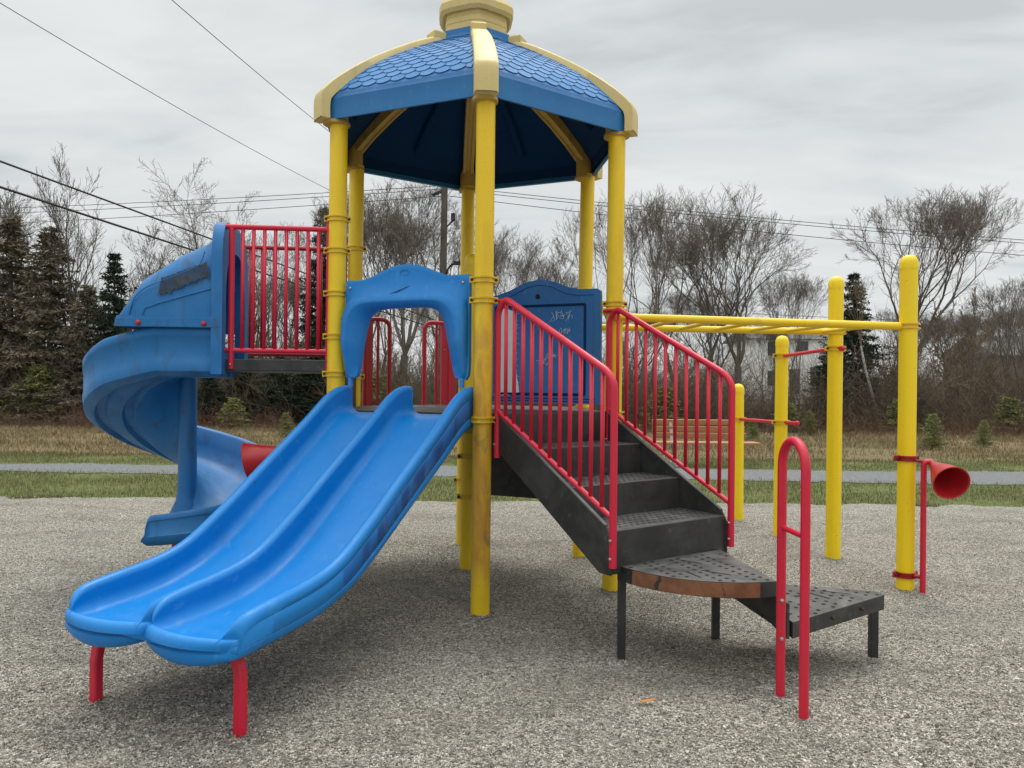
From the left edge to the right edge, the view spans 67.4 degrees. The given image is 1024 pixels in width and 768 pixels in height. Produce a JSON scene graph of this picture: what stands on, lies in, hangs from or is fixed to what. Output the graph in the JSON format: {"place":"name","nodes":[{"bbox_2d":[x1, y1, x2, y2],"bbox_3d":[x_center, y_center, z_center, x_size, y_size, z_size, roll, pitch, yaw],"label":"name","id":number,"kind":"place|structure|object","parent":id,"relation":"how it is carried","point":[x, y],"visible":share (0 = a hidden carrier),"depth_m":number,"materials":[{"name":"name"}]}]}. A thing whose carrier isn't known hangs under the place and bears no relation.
{"place":"outdoors","nodes":[
{"label":"outdoors","id":0,"kind":"place"},
{"bbox_2d":[0,496,1023,767],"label":"playground gravel","id":1,"kind":"structure","parent":0,"point":[502,528],"depth_m":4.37,"materials":[{"name":"grey gravel"}]},
{"bbox_2d":[6,492,945,506],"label":"edge weeds","id":2,"kind":"object","parent":1,"relation":"on","point":[64,496],"visible":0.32,"depth_m":9.95,"materials":[{"name":"green plant"}]},
{"bbox_2d":[0,500,1015,767],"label":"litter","id":3,"kind":"object","parent":1,"relation":"on","point":[492,694],"visible":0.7,"depth_m":3.68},
{"bbox_2d":[65,0,970,737],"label":"playground structure","id":4,"kind":"object","parent":1,"relation":"on","point":[473,102],"visible":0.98,"depth_m":5.33,"materials":[{"name":"yellow paint"}]},
{"bbox_2d":[637,698,655,702],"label":"leaf","id":5,"kind":"object","parent":1,"relation":"on","point":[647,700],"visible":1,"depth_m":3.68,"materials":[{"name":"orange plant"}]},
{"bbox_2d":[0,449,1023,506],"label":"lawn","id":6,"kind":"structure","parent":0,"point":[884,489],"depth_m":11.66,"materials":[{"name":"green plant"}]},
{"bbox_2d":[652,419,760,466],"bbox_3d":[3.759,1.157,15.020,2.000,0.898,0.700,1,0,0],"label":"park bench","id":7,"kind":"object","parent":6,"relation":"on","point":[659,434],"visible":0.6,"depth_m":15.24,"materials":[{"name":"brown wood"}]},
{"bbox_2d":[0,463,1023,484],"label":"path","id":8,"kind":"structure","parent":0,"point":[992,478],"depth_m":13.47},
{"bbox_2d":[0,393,1023,464],"bbox_3d":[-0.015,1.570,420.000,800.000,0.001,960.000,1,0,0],"label":"ground","id":9,"kind":"structure","parent":0,"point":[868,455],"depth_m":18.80,"materials":[{"name":"brown plant"}]},
{"bbox_2d":[0,335,17,398],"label":"bare shrub","id":10,"kind":"object","parent":9,"relation":"on","point":[4,365],"visible":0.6,"depth_m":27.82,"materials":[{"name":"brown plant"}]},
{"bbox_2d":[0,214,55,408],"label":"spruce tree","id":11,"kind":"object","parent":9,"relation":"on","point":[11,232],"visible":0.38,"depth_m":29.79,"materials":[{"name":"green plant"}]},
{"bbox_2d":[0,364,66,423],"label":"young spruce","id":12,"kind":"object","parent":9,"relation":"on","point":[37,370],"visible":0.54,"depth_m":27.17,"materials":[{"name":"green plant"}]},
{"bbox_2d":[0,181,73,340],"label":"bare tree","id":13,"kind":"object","parent":9,"relation":"on","point":[24,230],"visible":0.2,"depth_m":33.97,"materials":[{"name":"brown plant"}]},
{"bbox_2d":[0,270,78,353],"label":"bare tree","id":14,"kind":"object","parent":9,"relation":"on","point":[31,298],"visible":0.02,"depth_m":41.69,"materials":[{"name":"brown plant"}]},
{"bbox_2d":[0,226,94,421],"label":"spruce tree","id":15,"kind":"object","parent":9,"relation":"on","point":[33,327],"visible":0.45,"depth_m":28.50,"materials":[{"name":"green plant"}]},
{"bbox_2d":[0,183,101,309],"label":"bare tree","id":16,"kind":"object","parent":9,"relation":"on","point":[10,206],"visible":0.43,"depth_m":32.84,"materials":[{"name":"brown plant"}]},
{"bbox_2d":[44,349,71,404],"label":"bare shrub","id":17,"kind":"object","parent":9,"relation":"on","point":[60,378],"visible":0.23,"depth_m":27.65,"materials":[{"name":"brown plant"}]},
{"bbox_2d":[13,284,106,422],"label":"spruce tree","id":18,"kind":"object","parent":9,"relation":"on","point":[88,294],"visible":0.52,"depth_m":27.50,"materials":[{"name":"green plant"}]},
{"bbox_2d":[31,144,145,352],"bbox_3d":[-16.185,-3.833,29.436,3.869,10.655,4.309,1,0,-29],"label":"bare tree","id":19,"kind":"object","parent":9,"relation":"on","point":[66,239],"visible":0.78,"depth_m":28.95,"materials":[{"name":"grey plant"}]},
{"bbox_2d":[66,252,137,406],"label":"spruce tree","id":20,"kind":"object","parent":9,"relation":"on","point":[117,303],"visible":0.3,"depth_m":27.78,"materials":[{"name":"green plant"}]},
{"bbox_2d":[99,215,176,331],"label":"bare tree","id":21,"kind":"object","parent":9,"relation":"on","point":[149,265],"visible":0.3,"depth_m":32.62,"materials":[{"name":"grey plant"}]},
{"bbox_2d":[94,156,294,394],"bbox_3d":[-12.508,-3.715,30.926,5.922,10.509,6.950,1,0,6],"label":"bare tree","id":22,"kind":"object","parent":9,"relation":"on","point":[195,244],"visible":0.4,"depth_m":30.67,"materials":[{"name":"grey plant"}]},
{"bbox_2d":[103,264,289,347],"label":"bare tree","id":23,"kind":"object","parent":9,"relation":"on","point":[248,283],"visible":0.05,"depth_m":36.62,"materials":[{"name":"brown plant"}]},
{"bbox_2d":[197,378,231,424],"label":"spruce tree","id":24,"kind":"object","parent":9,"relation":"on","point":[209,384],"visible":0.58,"depth_m":26.79,"materials":[{"name":"green plant"}]},
{"bbox_2d":[208,397,259,427],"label":"young spruce","id":25,"kind":"object","parent":9,"relation":"on","point":[231,403],"visible":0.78,"depth_m":25.39,"materials":[{"name":"green plant"}]},
{"bbox_2d":[216,356,268,424],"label":"tree","id":26,"kind":"object","parent":9,"relation":"on","point":[242,375],"visible":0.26,"depth_m":27.72,"materials":[{"name":"green plant"}]},
{"bbox_2d":[193,187,303,374],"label":"bare tree","id":27,"kind":"object","parent":9,"relation":"on","point":[258,312],"visible":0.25,"depth_m":33.45,"materials":[{"name":"brown plant"}]},
{"bbox_2d":[230,330,295,398],"bbox_3d":[-9.280,-0.401,29.395,2.910,3.915,3.997,1,0,-36],"label":"bare shrub","id":28,"kind":"object","parent":9,"relation":"on","point":[268,333],"visible":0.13,"depth_m":29.23,"materials":[{"name":"brown plant"}]},
{"bbox_2d":[248,357,307,425],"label":"spruce tree","id":29,"kind":"object","parent":9,"relation":"on","point":[276,393],"visible":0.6,"depth_m":27.21,"materials":[{"name":"green plant"}]},
{"bbox_2d":[273,412,294,435],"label":"young spruce","id":30,"kind":"object","parent":9,"relation":"on","point":[287,429],"visible":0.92,"depth_m":21.96,"materials":[{"name":"green plant"}]},
{"bbox_2d":[255,268,314,358],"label":"bare tree","id":31,"kind":"object","parent":9,"relation":"on","point":[290,296],"visible":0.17,"depth_m":36.77,"materials":[{"name":"brown plant"}]},
{"bbox_2d":[209,221,373,358],"bbox_3d":[-10.866,-3.111,36.835,7.178,9.406,8.501,1,0,28],"label":"bare tree","id":32,"kind":"object","parent":9,"relation":"on","point":[289,260],"visible":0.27,"depth_m":37.12,"materials":[{"name":"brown plant"}]},
{"bbox_2d":[269,335,326,424],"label":"spruce tree","id":33,"kind":"object","parent":9,"relation":"on","point":[309,406],"visible":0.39,"depth_m":27.64,"materials":[{"name":"green plant"}]},
{"bbox_2d":[285,327,324,398],"bbox_3d":[-8.083,-0.344,29.535,2.006,3.820,2.829,1,0,-3],"label":"bare shrub","id":34,"kind":"object","parent":9,"relation":"on","point":[292,345],"visible":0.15,"depth_m":28.73,"materials":[{"name":"brown plant"}]},
{"bbox_2d":[289,206,361,388],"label":"spruce tree","id":35,"kind":"object","parent":9,"relation":"on","point":[313,295],"visible":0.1,"depth_m":32.67,"materials":[{"name":"green plant"}]},
{"bbox_2d":[311,202,426,398],"bbox_3d":[-6.052,-3.280,33.912,5.094,9.848,7.781,1,0,0],"label":"bare tree","id":36,"kind":"object","parent":9,"relation":"on","point":[380,267],"visible":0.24,"depth_m":32.78,"materials":[{"name":"brown plant"}]},
{"bbox_2d":[361,374,391,404],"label":"young spruce","id":37,"kind":"object","parent":9,"relation":"on","point":[380,393],"visible":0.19,"depth_m":27.85,"materials":[{"name":"green plant"}]},
{"bbox_2d":[325,308,434,376],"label":"bare tree","id":38,"kind":"object","parent":9,"relation":"on","point":[399,328],"visible":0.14,"depth_m":38.01,"materials":[{"name":"brown plant"}]},
{"bbox_2d":[288,178,474,386],"bbox_3d":[-4.474,-3.363,31.781,8.114,10.026,7.535,1,0,33],"label":"bare tree","id":39,"kind":"object","parent":9,"relation":"on","point":[405,256],"visible":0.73,"depth_m":31.14,"materials":[{"name":"grey plant"}]},
{"bbox_2d":[379,345,414,393],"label":"bare shrub","id":40,"kind":"object","parent":9,"relation":"on","point":[402,370],"visible":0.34,"depth_m":30.34,"materials":[{"name":"brown plant"}]},
{"bbox_2d":[397,308,438,377],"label":"bare tree","id":41,"kind":"object","parent":9,"relation":"on","point":[431,315],"visible":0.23,"depth_m":42.38,"materials":[{"name":"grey plant"}]},
{"bbox_2d":[414,335,458,404],"bbox_3d":[-2.535,-0.128,28.665,1.599,3.478,2.255,1,0,-45],"label":"bare shrub","id":42,"kind":"object","parent":9,"relation":"on","point":[431,372],"visible":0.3,"depth_m":28.82,"materials":[{"name":"brown plant"}]},
{"bbox_2d":[432,188,460,401],"bbox_3d":[-2.423,-2.923,29.848,1.508,9.502,0.572,1,0,30],"label":"utility pole","id":43,"kind":"object","parent":9,"relation":"on","point":[444,269],"visible":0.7,"depth_m":29.89,"materials":[{"name":"brown wood"}]},
{"bbox_2d":[1,186,433,208],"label":"power line","id":44,"kind":"object","parent":43,"relation":"attached to","point":[226,198],"visible":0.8,"depth_m":33.29,"materials":[{"name":"grey metal"}]},
{"bbox_2d":[0,160,436,320],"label":"overhead cable","id":45,"kind":"object","parent":43,"relation":"attached to","point":[30,172],"visible":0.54,"depth_m":13.64,"materials":[{"name":"black rubber"}]},
{"bbox_2d":[2,189,435,213],"bbox_3d":[-26.235,-8.773,38.100,49.617,1.771,0.026,1,0,19],"label":"power line","id":46,"kind":"object","parent":43,"relation":"attached to","point":[229,202],"visible":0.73,"depth_m":33.36,"materials":[{"name":"grey metal"}]},
{"bbox_2d":[0,186,438,329],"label":"overhead cable","id":47,"kind":"object","parent":43,"relation":"attached to","point":[59,206],"visible":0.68,"depth_m":13.38,"materials":[{"name":"black rubber"}]},
{"bbox_2d":[0,3,440,239],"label":"power line","id":48,"kind":"object","parent":43,"relation":"attached to","point":[175,106],"visible":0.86,"depth_m":14.25,"materials":[{"name":"grey metal"}]},
{"bbox_2d":[27,196,439,222],"bbox_3d":[-26.240,-8.200,38.100,49.617,1.191,0.026,1,0,19],"label":"power line","id":49,"kind":"object","parent":43,"relation":"attached to","point":[223,211],"visible":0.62,"depth_m":33.48,"materials":[{"name":"grey metal"}]},
{"bbox_2d":[172,0,442,209],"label":"power line","id":50,"kind":"object","parent":43,"relation":"attached to","point":[261,76],"visible":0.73,"depth_m":13.40,"materials":[{"name":"grey metal"}]},
{"bbox_2d":[372,212,549,336],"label":"bare tree","id":51,"kind":"object","parent":9,"relation":"on","point":[457,247],"visible":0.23,"depth_m":36.05,"materials":[{"name":"grey plant"}]},
{"bbox_2d":[447,232,574,295],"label":"bare tree","id":52,"kind":"object","parent":9,"relation":"on","point":[497,256],"visible":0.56,"depth_m":36.60,"materials":[{"name":"grey plant"}]},
{"bbox_2d":[0,392,1023,437],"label":"brambles","id":53,"kind":"object","parent":9,"relation":"on","point":[957,428],"visible":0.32,"depth_m":24.99,"materials":[{"name":"brown plant"}]},
{"bbox_2d":[0,239,1023,431],"bbox_3d":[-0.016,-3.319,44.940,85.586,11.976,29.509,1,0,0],"label":"thicket","id":54,"kind":"object","parent":9,"relation":"on","point":[732,364],"visible":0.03,"depth_m":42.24,"materials":[{"name":"plant"}]},
{"bbox_2d":[494,254,593,294],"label":"bare tree","id":55,"kind":"object","parent":9,"relation":"on","point":[567,278],"visible":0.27,"depth_m":41.26,"materials":[{"name":"grey plant"}]},
{"bbox_2d":[532,237,578,287],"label":"bare tree","id":56,"kind":"object","parent":9,"relation":"on","point":[555,275],"visible":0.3,"depth_m":36.88,"materials":[{"name":"grey plant"}]},
{"bbox_2d":[604,348,649,405],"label":"bare shrub","id":57,"kind":"object","parent":9,"relation":"on","point":[632,364],"visible":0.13,"depth_m":31.24,"materials":[{"name":"brown plant"}]},
{"bbox_2d":[552,183,733,422],"bbox_3d":[4.893,-2.981,29.816,7.464,9.446,4.886,1,0,15],"label":"bare tree","id":58,"kind":"object","parent":9,"relation":"on","point":[651,223],"visible":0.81,"depth_m":29.48,"materials":[{"name":"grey plant"}]},
{"bbox_2d":[602,308,691,379],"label":"bare tree","id":59,"kind":"object","parent":9,"relation":"on","point":[652,338],"visible":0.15,"depth_m":37.28,"materials":[{"name":"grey plant"}]},
{"bbox_2d":[637,385,694,428],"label":"young spruce","id":60,"kind":"object","parent":9,"relation":"on","point":[660,395],"visible":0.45,"depth_m":26.82,"materials":[{"name":"green plant"}]},
{"bbox_2d":[650,332,712,417],"bbox_3d":[6.168,-0.157,27.378,1.756,3.712,2.477,1,0,-14],"label":"bare shrub","id":61,"kind":"object","parent":9,"relation":"on","point":[681,382],"visible":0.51,"depth_m":27.25,"materials":[{"name":"brown plant"}]},
{"bbox_2d":[593,181,799,403],"bbox_3d":[7.479,-3.203,32.791,8.999,9.956,7.598,1,0,31],"label":"bare tree","id":62,"kind":"object","parent":9,"relation":"on","point":[742,233],"visible":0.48,"depth_m":32.19,"materials":[{"name":"grey plant"}]},
{"bbox_2d":[639,284,780,386],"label":"bare tree","id":63,"kind":"object","parent":9,"relation":"on","point":[689,309],"visible":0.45,"depth_m":37.72,"materials":[{"name":"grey plant"}]},
{"bbox_2d":[691,355,733,425],"bbox_3d":[7.288,0.304,27.968,1.619,2.765,2.283,1,0,9],"label":"bare shrub","id":64,"kind":"object","parent":9,"relation":"on","point":[711,386],"visible":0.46,"depth_m":27.61,"materials":[{"name":"brown plant"}]},
{"bbox_2d":[642,209,816,383],"bbox_3d":[8.920,-2.711,32.407,7.585,8.946,7.043,1,0,-25],"label":"bare tree","id":65,"kind":"object","parent":9,"relation":"on","point":[717,254],"visible":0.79,"depth_m":32.00,"materials":[{"name":"grey plant"}]},
{"bbox_2d":[745,418,761,440],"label":"young spruce","id":66,"kind":"object","parent":9,"relation":"on","point":[752,430],"visible":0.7,"depth_m":21.95,"materials":[{"name":"green plant"}]},
{"bbox_2d":[749,391,774,424],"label":"bare shrub","id":67,"kind":"object","parent":9,"relation":"on","point":[757,405],"visible":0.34,"depth_m":29.03,"materials":[{"name":"brown plant"}]},
{"bbox_2d":[724,325,820,419],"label":"bare tree","id":68,"kind":"object","parent":9,"relation":"on","point":[772,337],"visible":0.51,"depth_m":35.88,"materials":[{"name":"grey plant"}]},
{"bbox_2d":[765,402,805,432],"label":"young spruce","id":69,"kind":"object","parent":9,"relation":"on","point":[790,407],"visible":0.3,"depth_m":26.37,"materials":[{"name":"green plant"}]},
{"bbox_2d":[752,268,827,399],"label":"bare tree","id":70,"kind":"object","parent":9,"relation":"on","point":[801,291],"visible":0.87,"depth_m":37.70,"materials":[{"name":"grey plant"}]},
{"bbox_2d":[798,411,820,434],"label":"young spruce","id":71,"kind":"object","parent":9,"relation":"on","point":[809,416],"visible":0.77,"depth_m":24.96,"materials":[{"name":"green plant"}]},
{"bbox_2d":[793,344,868,427],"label":"spruce tree","id":72,"kind":"object","parent":9,"relation":"on","point":[821,369],"visible":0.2,"depth_m":28.83,"materials":[{"name":"green plant"}]},
{"bbox_2d":[818,272,896,423],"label":"spruce tree","id":73,"kind":"object","parent":9,"relation":"on","point":[853,336],"visible":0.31,"depth_m":30.71,"materials":[{"name":"green plant"}]},
{"bbox_2d":[862,348,896,407],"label":"bare shrub","id":74,"kind":"object","parent":9,"relation":"on","point":[885,372],"visible":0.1,"depth_m":31.05,"materials":[{"name":"brown plant"}]},
{"bbox_2d":[844,267,926,420],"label":"birch tree","id":75,"kind":"object","parent":9,"relation":"on","point":[859,297],"visible":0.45,"depth_m":29.17,"materials":[{"name":"grey plant"}]},
{"bbox_2d":[878,399,923,431],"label":"young spruce","id":76,"kind":"object","parent":9,"relation":"on","point":[892,419],"visible":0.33,"depth_m":26.97,"materials":[{"name":"green plant"}]},
{"bbox_2d":[853,339,975,413],"bbox_3d":[14.589,0.003,27.918,2.883,3.542,3.960,1,0,-51],"label":"bare shrub","id":77,"kind":"object","parent":9,"relation":"on","point":[918,380],"visible":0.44,"depth_m":27.70,"materials":[{"name":"brown plant"}]},
{"bbox_2d":[864,306,964,376],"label":"bare tree","id":78,"kind":"object","parent":9,"relation":"on","point":[925,324],"visible":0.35,"depth_m":39.82,"materials":[{"name":"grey plant"}]},
{"bbox_2d":[830,181,1023,371],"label":"bare tree","id":79,"kind":"object","parent":9,"relation":"on","point":[953,219],"visible":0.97,"depth_m":31.48,"materials":[{"name":"grey plant"}]},
{"bbox_2d":[916,413,951,450],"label":"young spruce","id":80,"kind":"object","parent":9,"relation":"on","point":[933,436],"visible":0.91,"depth_m":19.44,"materials":[{"name":"green plant"}]},
{"bbox_2d":[918,284,1004,426],"bbox_3d":[17.855,-1.018,30.203,3.447,5.757,2.444,1,0,-15],"label":"bare shrub","id":81,"kind":"object","parent":9,"relation":"on","point":[973,345],"visible":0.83,"depth_m":30.05,"materials":[{"name":"brown plant"}]},
{"bbox_2d":[928,327,995,402],"bbox_3d":[18.628,-0.290,31.797,1.747,4.242,2.464,1,0,-20],"label":"bare shrub","id":82,"kind":"object","parent":9,"relation":"on","point":[993,349],"visible":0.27,"depth_m":31.65,"materials":[{"name":"brown plant"}]},
{"bbox_2d":[918,313,1010,375],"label":"bare tree","id":83,"kind":"object","parent":9,"relation":"on","point":[959,334],"visible":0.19,"depth_m":41.39,"materials":[{"name":"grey plant"}]},
{"bbox_2d":[935,305,1023,380],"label":"bare tree","id":84,"kind":"object","parent":9,"relation":"on","point":[971,321],"visible":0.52,"depth_m":36.77,"materials":[{"name":"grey plant"}]},
{"bbox_2d":[967,420,999,447],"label":"young spruce","id":85,"kind":"object","parent":9,"relation":"on","point":[983,434],"visible":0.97,"depth_m":20.45,"materials":[{"name":"green plant"}]},
{"bbox_2d":[947,275,1023,405],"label":"bare tree","id":86,"kind":"object","parent":9,"relation":"on","point":[992,299],"visible":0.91,"depth_m":31.97,"materials":[{"name":"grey plant"}]},
{"bbox_2d":[969,360,1014,413],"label":"bare shrub","id":87,"kind":"object","parent":9,"relation":"on","point":[991,381],"visible":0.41,"depth_m":29.97,"materials":[{"name":"brown plant"}]},
{"bbox_2d":[976,305,1023,392],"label":"bare tree","id":88,"kind":"object","parent":9,"relation":"on","point":[1017,331],"visible":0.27,"depth_m":37.76,"materials":[{"name":"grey plant"}]},
{"bbox_2d":[985,396,1023,430],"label":"young spruce","id":89,"kind":"object","parent":9,"relation":"on","point":[1016,413],"visible":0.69,"depth_m":26.87,"materials":[{"name":"green plant"}]},
{"bbox_2d":[1005,288,1023,343],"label":"bare tree","id":90,"kind":"object","parent":9,"relation":"on","point":[1017,308],"visible":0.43,"depth_m":33.98,"materials":[{"name":"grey plant"}]},
{"bbox_2d":[0,0,1023,384],"label":"sky","id":91,"kind":"structure","parent":0,"point":[829,109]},
{"bbox_2d":[448,189,1018,242],"bbox_3d":[17.433,-6.494,32.100,40.521,2.003,0.026,1,0,-5],"label":"power line","id":92,"kind":"object","parent":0,"point":[740,219],"visible":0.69,"depth_m":31.42,"materials":[{"name":"grey metal"}]},
{"bbox_2d":[450,196,1023,255],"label":"power line","id":93,"kind":"object","parent":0,"point":[756,231],"visible":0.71,"depth_m":31.52,"materials":[{"name":"grey metal"}]},
{"bbox_2d":[495,191,1021,239],"bbox_3d":[17.434,-6.628,32.100,40.521,1.987,0.026,1,0,-5],"label":"power line","id":94,"kind":"object","parent":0,"point":[754,217],"visible":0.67,"depth_m":31.47,"materials":[{"name":"grey metal"}]},
{"bbox_2d":[723,333,827,404],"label":"white house","id":95,"kind":"structure","parent":0,"point":[805,357],"depth_m":62.00,"materials":[{"name":"white"}]},
{"bbox_2d":[766,370,774,386],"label":"window","id":96,"kind":"structure","parent":95,"relation":"in","point":[767,375],"depth_m":61.91,"materials":[{"name":"white"}]},
{"bbox_2d":[766,341,775,356],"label":"window","id":97,"kind":"structure","parent":95,"relation":"in","point":[768,348],"depth_m":61.91,"materials":[{"name":"white"}]},
{"bbox_2d":[788,368,800,394],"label":"window","id":98,"kind":"structure","parent":95,"relation":"in","point":[790,368],"depth_m":61.91,"materials":[{"name":"white"}]},
{"bbox_2d":[796,340,808,351],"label":"window","id":99,"kind":"structure","parent":95,"relation":"in","point":[806,346],"depth_m":61.91,"materials":[{"name":"white glass"}]},
{"bbox_2d":[809,366,818,383],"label":"window","id":100,"kind":"structure","parent":95,"relation":"in","point":[810,366],"depth_m":61.91,"materials":[{"name":"white"}]},
{"bbox_2d":[940,335,1023,385],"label":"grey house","id":101,"kind":"structure","parent":0,"point":[983,344],"depth_m":67.27,"materials":[{"name":"grey"}]}
]}

